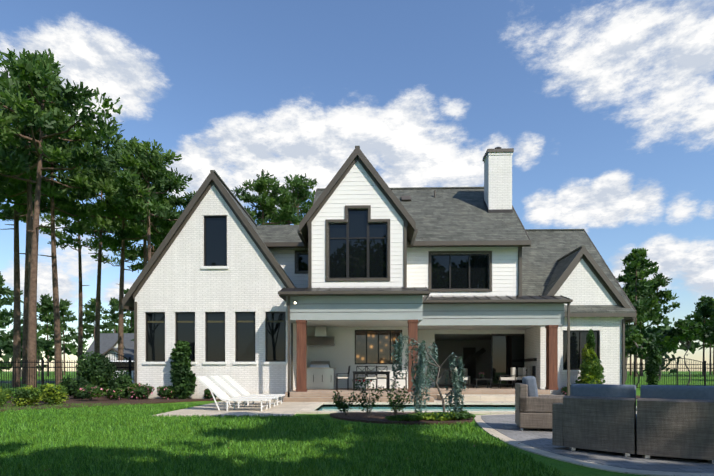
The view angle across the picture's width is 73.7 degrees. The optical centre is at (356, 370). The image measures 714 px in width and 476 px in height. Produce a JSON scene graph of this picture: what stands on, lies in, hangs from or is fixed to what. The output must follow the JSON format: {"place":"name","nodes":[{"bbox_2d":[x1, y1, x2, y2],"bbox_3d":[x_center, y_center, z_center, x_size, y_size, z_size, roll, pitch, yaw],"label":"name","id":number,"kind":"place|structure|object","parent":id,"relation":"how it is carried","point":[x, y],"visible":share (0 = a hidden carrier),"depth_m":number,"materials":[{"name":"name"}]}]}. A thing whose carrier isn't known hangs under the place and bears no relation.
{"place":"outdoors","nodes":[
{"label":"outdoors","id":0,"kind":"place"},
{"bbox_2d":[0,381,54,382],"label":"street","id":1,"kind":"structure","parent":0,"point":[37,381],"depth_m":47.50,"materials":[{"name":"grey asphalt"}]},
{"bbox_2d":[102,347,133,360],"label":"neighbour garage","id":2,"kind":"structure","parent":0,"point":[128,353],"depth_m":58.78,"materials":[{"name":"white"}]},
{"bbox_2d":[135,185,296,398],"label":"house wing walls","id":3,"kind":"structure","parent":0,"point":[179,277],"depth_m":18.57,"materials":[{"name":"white brick"}]},
{"bbox_2d":[0,318,712,373],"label":"forest backdrop","id":4,"kind":"structure","parent":0,"point":[72,348],"depth_m":163.81,"materials":[{"name":"green plant"}]},
{"bbox_2d":[0,371,713,475],"bbox_3d":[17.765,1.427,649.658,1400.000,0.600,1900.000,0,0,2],"label":"lawn","id":5,"kind":"structure","parent":0,"point":[568,469],"depth_m":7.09,"materials":[{"name":"green plant"}]},
{"bbox_2d":[0,125,14,199],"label":"pine tree","id":6,"kind":"object","parent":5,"relation":"on","point":[5,182],"visible":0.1,"depth_m":25.54,"materials":[{"name":"green plant"}]},
{"bbox_2d":[0,283,22,339],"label":"pine tree","id":7,"kind":"object","parent":5,"relation":"on","point":[5,335],"visible":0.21,"depth_m":97.75,"materials":[{"name":"green plant"}]},
{"bbox_2d":[0,271,23,327],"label":"pine tree","id":8,"kind":"object","parent":5,"relation":"on","point":[7,321],"visible":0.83,"depth_m":91.47,"materials":[{"name":"green plant"}]},
{"bbox_2d":[0,335,38,376],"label":"tree","id":9,"kind":"object","parent":5,"relation":"on","point":[6,347],"visible":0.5,"depth_m":83.22,"materials":[{"name":"green plant"}]},
{"bbox_2d":[0,152,80,383],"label":"pine tree","id":10,"kind":"object","parent":5,"relation":"on","point":[6,214],"visible":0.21,"depth_m":40.66,"materials":[{"name":"green plant"}]},
{"bbox_2d":[0,104,89,386],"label":"pine tree","id":11,"kind":"object","parent":5,"relation":"on","point":[45,206],"visible":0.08,"depth_m":33.51,"materials":[{"name":"green plant"}]},
{"bbox_2d":[37,338,54,375],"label":"tree","id":12,"kind":"object","parent":5,"relation":"on","point":[44,345],"visible":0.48,"depth_m":94.77,"materials":[{"name":"green plant"}]},
{"bbox_2d":[22,294,73,375],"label":"pine tree","id":13,"kind":"object","parent":5,"relation":"on","point":[45,308],"visible":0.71,"depth_m":98.73,"materials":[{"name":"green plant"}]},
{"bbox_2d":[37,310,67,374],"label":"pine tree","id":14,"kind":"object","parent":5,"relation":"on","point":[50,325],"visible":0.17,"depth_m":133.20,"materials":[{"name":"green plant"}]},
{"bbox_2d":[0,48,123,302],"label":"pine tree","id":15,"kind":"object","parent":5,"relation":"on","point":[87,182],"visible":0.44,"depth_m":27.61,"materials":[{"name":"green plant"}]},
{"bbox_2d":[0,50,124,386],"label":"pine tree","id":16,"kind":"object","parent":5,"relation":"on","point":[38,79],"visible":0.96,"depth_m":23.53,"materials":[{"name":"green plant"}]},
{"bbox_2d":[4,120,128,384],"bbox_3d":[-19.679,-8.058,31.087,7.865,18.379,7.144,0,0,28],"label":"pine tree","id":17,"kind":"object","parent":5,"relation":"on","point":[104,170],"visible":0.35,"depth_m":31.25,"materials":[{"name":"green plant"}]},
{"bbox_2d":[49,299,83,374],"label":"pine tree","id":18,"kind":"object","parent":5,"relation":"on","point":[63,306],"visible":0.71,"depth_m":124.15,"materials":[{"name":"green plant"}]},
{"bbox_2d":[39,190,116,377],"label":"pine tree","id":19,"kind":"object","parent":5,"relation":"on","point":[71,241],"visible":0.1,"depth_m":46.61,"materials":[{"name":"green plant"}]},
{"bbox_2d":[71,298,114,340],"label":"pine tree","id":20,"kind":"object","parent":5,"relation":"on","point":[89,315],"visible":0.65,"depth_m":109.20,"materials":[{"name":"green plant"}]},
{"bbox_2d":[84,333,133,359],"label":"roof","id":21,"kind":"structure","parent":5,"relation":"on","point":[108,341],"depth_m":82.15,"materials":[{"name":"white"}]},
{"bbox_2d":[68,164,155,352],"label":"pine tree","id":22,"kind":"object","parent":5,"relation":"on","point":[80,227],"visible":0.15,"depth_m":40.43,"materials":[{"name":"green plant"}]},
{"bbox_2d":[46,136,183,359],"bbox_3d":[-17.483,-8.425,36.956,7.788,19.108,9.169,0,0,15],"label":"pine tree","id":23,"kind":"object","parent":5,"relation":"on","point":[116,243],"visible":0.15,"depth_m":36.25,"materials":[{"name":"green plant"}]},
{"bbox_2d":[101,297,128,332],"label":"pine tree","id":24,"kind":"object","parent":5,"relation":"on","point":[113,303],"visible":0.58,"depth_m":136.41,"materials":[{"name":"green plant"}]},
{"bbox_2d":[85,227,147,284],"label":"pine tree","id":25,"kind":"object","parent":5,"relation":"on","point":[136,266],"visible":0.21,"depth_m":52.54,"materials":[{"name":"green plant"}]},
{"bbox_2d":[107,288,133,332],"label":"pine tree","id":26,"kind":"object","parent":5,"relation":"on","point":[128,314],"visible":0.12,"depth_m":94.01,"materials":[{"name":"green plant"}]},
{"bbox_2d":[110,360,132,381],"bbox_3d":[-10.691,0.293,25.011,4.595,1.650,2.060,0,0,-6],"label":"white suv","id":27,"kind":"object","parent":5,"relation":"on","point":[117,364],"depth_m":23.98,"materials":[{"name":"white metal"}]},
{"bbox_2d":[112,340,133,348],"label":"neighbour house wing","id":28,"kind":"structure","parent":5,"relation":"on","point":[128,344],"depth_m":76.18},
{"bbox_2d":[104,194,170,257],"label":"pine tree","id":29,"kind":"object","parent":5,"relation":"on","point":[133,249],"visible":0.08,"depth_m":41.69,"materials":[{"name":"green plant"}]},
{"bbox_2d":[95,138,188,260],"bbox_3d":[-13.866,-7.032,31.841,6.258,16.328,6.962,0,0,-31],"label":"pine tree","id":30,"kind":"object","parent":5,"relation":"on","point":[150,162],"visible":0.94,"depth_m":30.89,"materials":[{"name":"green plant"}]},
{"bbox_2d":[89,136,196,266],"bbox_3d":[-15.672,-7.792,34.581,9.033,17.839,6.901,0,0,38],"label":"pine tree","id":31,"kind":"object","parent":5,"relation":"on","point":[174,201],"visible":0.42,"depth_m":34.14,"materials":[{"name":"green plant"}]},
{"bbox_2d":[152,229,169,246],"bbox_3d":[-12.343,-6.321,38.737,7.768,14.904,6.976,0,0,2],"label":"pine tree","id":32,"kind":"object","parent":5,"relation":"on","point":[160,239],"visible":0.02,"depth_m":37.20,"materials":[{"name":"green plant"}]},
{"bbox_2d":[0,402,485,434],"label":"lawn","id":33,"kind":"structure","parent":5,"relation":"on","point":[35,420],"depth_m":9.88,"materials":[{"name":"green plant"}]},
{"bbox_2d":[231,169,298,224],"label":"pine tree","id":34,"kind":"object","parent":5,"relation":"on","point":[258,185],"visible":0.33,"depth_m":43.77,"materials":[{"name":"green plant"}]},
{"bbox_2d":[264,206,285,224],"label":"pine tree","id":35,"kind":"object","parent":5,"relation":"on","point":[272,218],"visible":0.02,"depth_m":54.31,"materials":[{"name":"green plant"}]},
{"bbox_2d":[256,184,306,224],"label":"pine tree","id":36,"kind":"object","parent":5,"relation":"on","point":[266,219],"visible":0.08,"depth_m":48.95,"materials":[{"name":"green plant"}]},
{"bbox_2d":[249,173,318,224],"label":"pine tree","id":37,"kind":"object","parent":5,"relation":"on","point":[301,193],"visible":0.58,"depth_m":45.02,"materials":[{"name":"green plant"}]},
{"bbox_2d":[33,403,535,472],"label":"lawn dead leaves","id":38,"kind":"object","parent":5,"relation":"on","point":[237,427],"visible":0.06,"depth_m":6.91,"materials":[{"name":"brown plant"}]},
{"bbox_2d":[0,395,639,424],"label":"mulch beds","id":39,"kind":"object","parent":5,"relation":"on","point":[376,417],"visible":0.31,"depth_m":14.04,"materials":[{"name":"brown soil"}]},
{"bbox_2d":[0,386,6,405],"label":"yellow shrub","id":40,"kind":"object","parent":39,"relation":"on","point":[3,399],"visible":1,"depth_m":14.16,"materials":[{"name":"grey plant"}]},
{"bbox_2d":[0,388,13,401],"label":"yellow shrub","id":41,"kind":"object","parent":39,"relation":"on","point":[9,393],"visible":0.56,"depth_m":15.61,"materials":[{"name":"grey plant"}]},
{"bbox_2d":[11,385,42,406],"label":"yellow shrub","id":42,"kind":"object","parent":39,"relation":"on","point":[25,396],"visible":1,"depth_m":14.45,"materials":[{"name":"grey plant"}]},
{"bbox_2d":[38,383,57,401],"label":"yellow shrub","id":43,"kind":"object","parent":39,"relation":"on","point":[42,387],"visible":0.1,"depth_m":16.22,"materials":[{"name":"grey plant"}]},
{"bbox_2d":[42,383,68,404],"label":"yellow shrub","id":44,"kind":"object","parent":39,"relation":"on","point":[54,394],"visible":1,"depth_m":15.15,"materials":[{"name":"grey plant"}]},
{"bbox_2d":[59,375,88,398],"bbox_3d":[-10.795,0.644,18.203,1.053,0.962,0.982,0,0,-42],"label":"shrub","id":45,"kind":"object","parent":39,"relation":"on","point":[73,385],"visible":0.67,"depth_m":17.97,"materials":[{"name":"green plant"}]},
{"bbox_2d":[76,383,103,400],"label":"azalea shrub","id":46,"kind":"object","parent":39,"relation":"on","point":[89,391],"visible":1,"depth_m":17.04,"materials":[{"name":"green plant"}]},
{"bbox_2d":[75,351,116,395],"bbox_3d":[-10.822,0.145,19.741,1.661,1.955,1.454,0,0,2],"label":"bush","id":47,"kind":"object","parent":39,"relation":"on","point":[97,369],"visible":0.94,"depth_m":19.40,"materials":[{"name":"green plant"}]},
{"bbox_2d":[103,388,124,399],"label":"azalea shrub","id":48,"kind":"object","parent":39,"relation":"on","point":[116,394],"visible":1,"depth_m":17.38,"materials":[{"name":"green plant"}]},
{"bbox_2d":[107,369,132,397],"bbox_3d":[-9.255,0.555,18.799,1.065,1.282,1.003,0,0,2],"label":"shrub","id":49,"kind":"object","parent":39,"relation":"on","point":[122,380],"visible":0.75,"depth_m":18.59,"materials":[{"name":"green plant"}]},
{"bbox_2d":[127,383,154,398],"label":"azalea shrub","id":50,"kind":"object","parent":39,"relation":"on","point":[139,391],"visible":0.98,"depth_m":17.98,"materials":[{"name":"green plant"}]},
{"bbox_2d":[157,385,175,398],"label":"azalea shrub","id":51,"kind":"object","parent":39,"relation":"on","point":[164,392],"visible":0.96,"depth_m":18.11,"materials":[{"name":"green plant"}]},
{"bbox_2d":[169,340,196,398],"bbox_3d":[-6.672,-0.006,18.283,1.083,2.320,0.712,0,0,2],"label":"climber shrub","id":52,"kind":"object","parent":39,"relation":"on","point":[183,378],"visible":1,"depth_m":18.12,"materials":[{"name":"green plant"}]},
{"bbox_2d":[204,389,216,398],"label":"azalea shrub","id":53,"kind":"object","parent":39,"relation":"on","point":[207,394],"visible":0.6,"depth_m":18.15,"materials":[{"name":"green plant"}]},
{"bbox_2d":[332,390,356,414],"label":"rose plant","id":54,"kind":"object","parent":39,"relation":"on","point":[341,404],"visible":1,"depth_m":11.40,"materials":[{"name":"green plant"}]},
{"bbox_2d":[352,378,385,416],"bbox_3d":[0.270,0.634,11.184,0.620,0.953,0.724,0,0,-42],"label":"rose plant","id":55,"kind":"object","parent":39,"relation":"on","point":[363,401],"visible":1,"depth_m":11.19,"materials":[{"name":"green plant"}]},
{"bbox_2d":[384,382,410,414],"bbox_3d":[0.949,0.672,11.114,0.623,0.876,0.640,0,0,2],"label":"rose plant","id":56,"kind":"object","parent":39,"relation":"on","point":[397,405],"visible":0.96,"depth_m":11.01,"materials":[{"name":"green plant"}]},
{"bbox_2d":[385,414,424,420],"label":"groundcover plant","id":57,"kind":"object","parent":39,"relation":"on","point":[406,417],"visible":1,"depth_m":10.17,"materials":[{"name":"green plant"}]},
{"bbox_2d":[408,412,475,420],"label":"groundcover plant","id":58,"kind":"object","parent":39,"relation":"on","point":[441,416],"visible":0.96,"depth_m":10.33,"materials":[{"name":"green plant"}]},
{"bbox_2d":[561,385,570,394],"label":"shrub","id":59,"kind":"object","parent":39,"relation":"on","point":[564,391],"visible":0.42,"depth_m":19.42,"materials":[{"name":"green plant"}]},
{"bbox_2d":[574,329,604,383],"bbox_3d":[9.482,-0.227,19.497,1.124,2.993,1.102,0,0,-31],"label":"conical shrub","id":60,"kind":"object","parent":39,"relation":"on","point":[592,369],"visible":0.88,"depth_m":19.23,"materials":[{"name":"green plant"}]},
{"bbox_2d":[0,353,713,393],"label":"metal fence","id":61,"kind":"object","parent":5,"relation":"on","point":[129,367],"visible":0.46,"depth_m":20.93,"materials":[{"name":"black metal"}]},
{"bbox_2d":[307,327,407,387],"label":"house ground walls","id":62,"kind":"structure","parent":5,"relation":"on","point":[340,355],"depth_m":20.82,"materials":[{"name":"white paint"}]},
{"bbox_2d":[121,146,635,390],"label":"house trim","id":63,"kind":"structure","parent":5,"relation":"on","point":[129,303],"depth_m":18.50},
{"bbox_2d":[153,398,636,416],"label":"patio deck","id":64,"kind":"structure","parent":5,"relation":"on","point":[279,409],"depth_m":13.54,"materials":[{"name":"stone"}]},
{"bbox_2d":[196,376,271,410],"bbox_3d":[-3.415,0.625,13.302,1.935,0.945,0.695,0,0,2],"label":"chaise lounge","id":65,"kind":"object","parent":64,"relation":"on","point":[212,387],"visible":1,"depth_m":13.15,"materials":[{"name":"white paint"}]},
{"bbox_2d":[210,376,278,407],"bbox_3d":[-3.384,0.625,14.401,1.935,0.945,0.695,0,0,2],"label":"chaise lounge","id":66,"kind":"object","parent":64,"relation":"on","point":[225,386],"visible":0.96,"depth_m":14.30,"materials":[{"name":"white paint"}]},
{"bbox_2d":[221,375,284,404],"bbox_3d":[-3.353,0.625,15.501,1.935,0.945,0.695,0,0,2],"label":"chaise lounge","id":67,"kind":"object","parent":64,"relation":"on","point":[235,385],"visible":0.79,"depth_m":15.40,"materials":[{"name":"white paint"}]},
{"bbox_2d":[390,332,465,412],"bbox_3d":[1.624,0.122,10.991,1.731,2.016,0.781,0,0,2],"label":"weeping cedar tree","id":68,"kind":"object","parent":5,"relation":"on","point":[418,381],"visible":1,"depth_m":10.95,"materials":[{"name":"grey plant"}]},
{"bbox_2d":[418,330,524,386],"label":"house ground walls","id":69,"kind":"structure","parent":5,"relation":"on","point":[427,337],"depth_m":22.30,"materials":[{"name":"white paint"}]},
{"bbox_2d":[474,414,713,475],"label":"patio pavers","id":70,"kind":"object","parent":5,"relation":"on","point":[505,428],"visible":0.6,"depth_m":6.14,"materials":[{"name":"stone"}]},
{"bbox_2d":[515,376,564,430],"bbox_3d":[3.544,0.603,9.056,0.950,1.004,0.900,0,0,14],"label":"wicker armchair","id":71,"kind":"object","parent":70,"relation":"on","point":[533,409],"visible":0.62,"depth_m":8.70,"materials":[{"name":"grey wicker"}]},
{"bbox_2d":[552,384,713,463],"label":"outdoor sofa","id":72,"kind":"object","parent":70,"relation":"on","point":[677,421],"visible":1,"depth_m":6.03,"materials":[{"name":"grey wicker"}]},
{"bbox_2d":[615,248,659,376],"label":"pine tree","id":73,"kind":"object","parent":5,"relation":"on","point":[636,261],"visible":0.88,"depth_m":89.36,"materials":[{"name":"green plant"}]},
{"bbox_2d":[618,248,658,325],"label":"pine tree","id":74,"kind":"object","parent":5,"relation":"on","point":[651,281],"visible":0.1,"depth_m":96.80,"materials":[{"name":"green plant"}]},
{"bbox_2d":[625,333,656,386],"bbox_3d":[19.099,-0.704,32.412,1.967,3.706,3.096,0,0,-16],"label":"young tree","id":75,"kind":"object","parent":5,"relation":"on","point":[633,338],"visible":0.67,"depth_m":31.99,"materials":[{"name":"green plant"}]},
{"bbox_2d":[625,325,660,380],"bbox_3d":[19.906,-1.281,35.056,4.297,4.894,3.844,0,0,2],"label":"tree","id":76,"kind":"object","parent":5,"relation":"on","point":[635,329],"visible":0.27,"depth_m":34.37,"materials":[{"name":"green plant"}]},
{"bbox_2d":[624,268,663,328],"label":"pine tree","id":77,"kind":"object","parent":5,"relation":"on","point":[643,294],"visible":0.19,"depth_m":95.40,"materials":[{"name":"green plant"}]},
{"bbox_2d":[627,248,672,375],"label":"pine tree","id":78,"kind":"object","parent":5,"relation":"on","point":[644,255],"visible":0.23,"depth_m":98.46,"materials":[{"name":"green plant"}]},
{"bbox_2d":[644,342,662,384],"bbox_3d":[17.105,-0.271,27.434,0.881,2.780,0.827,0,0,2],"label":"arborvitae shrub","id":79,"kind":"object","parent":5,"relation":"on","point":[652,366],"visible":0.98,"depth_m":27.23,"materials":[{"name":"green plant"}]},
{"bbox_2d":[637,273,679,375],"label":"pine tree","id":80,"kind":"object","parent":5,"relation":"on","point":[666,294],"visible":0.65,"depth_m":97.30,"materials":[{"name":"green plant"}]},
{"bbox_2d":[645,330,671,381],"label":"tree","id":81,"kind":"object","parent":5,"relation":"on","point":[661,346],"visible":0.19,"depth_m":46.64,"materials":[{"name":"green plant"}]},
{"bbox_2d":[637,325,684,380],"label":"tree","id":82,"kind":"object","parent":5,"relation":"on","point":[653,329],"visible":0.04,"depth_m":51.09,"materials":[{"name":"green plant"}]},
{"bbox_2d":[658,344,678,374],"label":"tree","id":83,"kind":"object","parent":5,"relation":"on","point":[673,349],"visible":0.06,"depth_m":55.05,"materials":[{"name":"green plant"}]},
{"bbox_2d":[659,317,713,385],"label":"young tree","id":84,"kind":"object","parent":5,"relation":"on","point":[688,329],"visible":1,"depth_m":30.54,"materials":[{"name":"green plant"}]},
{"bbox_2d":[685,295,713,339],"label":"pine tree","id":85,"kind":"object","parent":5,"relation":"on","point":[702,299],"visible":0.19,"depth_m":143.17,"materials":[{"name":"green plant"}]},
{"bbox_2d":[691,303,713,375],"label":"pine tree","id":86,"kind":"object","parent":5,"relation":"on","point":[703,311],"visible":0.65,"depth_m":112.50,"materials":[{"name":"green plant"}]},
{"bbox_2d":[695,296,713,374],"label":"pine tree","id":87,"kind":"object","parent":5,"relation":"on","point":[709,300],"visible":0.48,"depth_m":137.42,"materials":[{"name":"green plant"}]},
{"bbox_2d":[699,315,713,373],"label":"pine tree","id":88,"kind":"object","parent":5,"relation":"on","point":[707,345],"visible":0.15,"depth_m":145.63,"materials":[{"name":"green plant"}]},
{"bbox_2d":[0,0,713,370],"label":"sky","id":89,"kind":"structure","parent":0,"point":[605,108],"materials":[{"name":"blue"}]},
{"bbox_2d":[312,160,403,287],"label":"house gable walls","id":90,"kind":"structure","parent":0,"point":[357,185],"depth_m":17.91,"materials":[{"name":"white wood"}]},
{"bbox_2d":[143,205,601,377],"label":"house windows","id":91,"kind":"structure","parent":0,"point":[357,246],"depth_m":18.67,"materials":[{"name":"black glass"}]},
{"bbox_2d":[269,247,517,295],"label":"house upper walls","id":92,"kind":"structure","parent":0,"point":[504,271],"depth_m":20.00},
{"bbox_2d":[318,407,515,410],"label":"pool water","id":93,"kind":"structure","parent":0,"point":[430,409],"depth_m":14.79,"materials":[{"name":"teal liquid"}]},
{"bbox_2d":[210,146,634,312],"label":"house roof","id":94,"kind":"structure","parent":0,"point":[454,214],"depth_m":21.54,"materials":[{"name":"grey"}]},
{"bbox_2d":[483,147,513,212],"bbox_3d":[6.525,-8.238,22.051,1.180,4.130,0.970,0,0,2],"label":"house chimney","id":95,"kind":"object","parent":94,"relation":"on","point":[497,179],"visible":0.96,"depth_m":21.63,"materials":[{"name":"white brick"}]},
{"bbox_2d":[278,286,572,401],"bbox_3d":[2.900,-1.018,19.632,11.270,4.290,5.890,0,0,2],"label":"house porch","id":96,"kind":"object","parent":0,"point":[414,310],"visible":0.88,"depth_m":17.87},
{"bbox_2d":[307,326,335,388],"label":"grill island","id":97,"kind":"structure","parent":96,"relation":"on","point":[320,374],"depth_m":19.92,"materials":[{"name":"silver metal"}]},
{"bbox_2d":[336,366,406,390],"bbox_3d":[0.511,0.285,18.928,2.433,0.965,2.319,0,0,-38],"label":"outdoor dining set","id":98,"kind":"object","parent":96,"relation":"on","point":[367,372],"visible":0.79,"depth_m":18.62,"materials":[{"name":"grey"}]},
{"bbox_2d":[448,367,526,388],"bbox_3d":[5.777,0.312,20.908,3.449,0.910,1.542,0,0,2],"label":"indoor furniture","id":99,"kind":"object","parent":96,"relation":"on","point":[522,372],"visible":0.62,"depth_m":20.63,"materials":[{"name":"grey"}]},
{"bbox_2d":[435,334,523,386],"bbox_3d":[5.436,-0.523,24.803,4.950,2.700,5.010,0,0,2],"label":"house interior","id":100,"kind":"object","parent":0,"point":[493,357],"visible":0.67,"depth_m":25.08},
{"bbox_2d":[524,259,623,394],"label":"house wing walls","id":101,"kind":"structure","parent":0,"point":[582,285],"depth_m":20.14,"materials":[{"name":"white brick"}]}
]}

